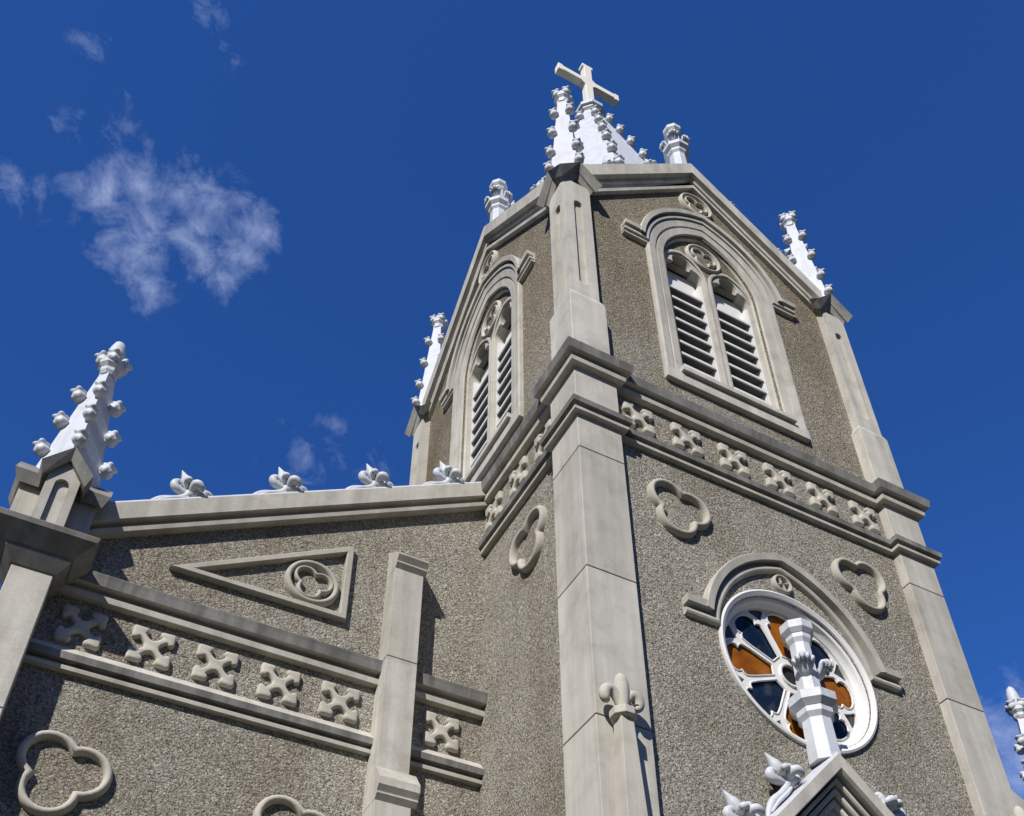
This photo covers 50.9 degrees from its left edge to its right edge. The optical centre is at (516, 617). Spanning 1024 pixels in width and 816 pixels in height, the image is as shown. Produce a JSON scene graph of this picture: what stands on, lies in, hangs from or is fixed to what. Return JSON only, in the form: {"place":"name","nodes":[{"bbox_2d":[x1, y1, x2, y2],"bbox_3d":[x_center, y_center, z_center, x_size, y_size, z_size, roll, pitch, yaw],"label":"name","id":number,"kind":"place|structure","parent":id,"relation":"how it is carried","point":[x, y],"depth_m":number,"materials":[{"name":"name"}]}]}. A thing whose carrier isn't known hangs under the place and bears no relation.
{"place":"outdoors","nodes":[
{"label":"outdoors","id":0,"kind":"place"},
{"bbox_2d":[0,62,1023,815],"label":"church","id":1,"kind":"structure","parent":0,"point":[640,534],"depth_m":12.89,"materials":[{"name":"stone"}]},
{"bbox_2d":[439,250,534,481],"bbox_3d":[-0.361,-4.135,18.210,0.618,5.272,3.435,19,-44,-21],"label":"belfry window","id":2,"kind":"structure","parent":1,"relation":"in","point":[494,410],"depth_m":18.30,"materials":[{"name":"stone"}]},
{"bbox_2d":[621,208,810,442],"bbox_3d":[3.131,-4.888,17.345,3.435,5.272,0.618,19,-44,-21],"label":"belfry window","id":3,"kind":"structure","parent":1,"relation":"in","point":[724,359],"depth_m":17.21,"materials":[{"name":"stone"}]},
{"bbox_2d":[682,553,901,754],"bbox_3d":[3.232,0.386,12.624,3.149,2.858,0.350,19,-44,-21],"label":"rose window","id":4,"kind":"structure","parent":1,"relation":"in","point":[755,655],"depth_m":12.74,"materials":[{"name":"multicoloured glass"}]},
{"bbox_2d":[0,0,1023,799],"label":"sky","id":5,"kind":"structure","parent":0,"point":[271,206],"materials":[{"name":"blue"}]}
]}

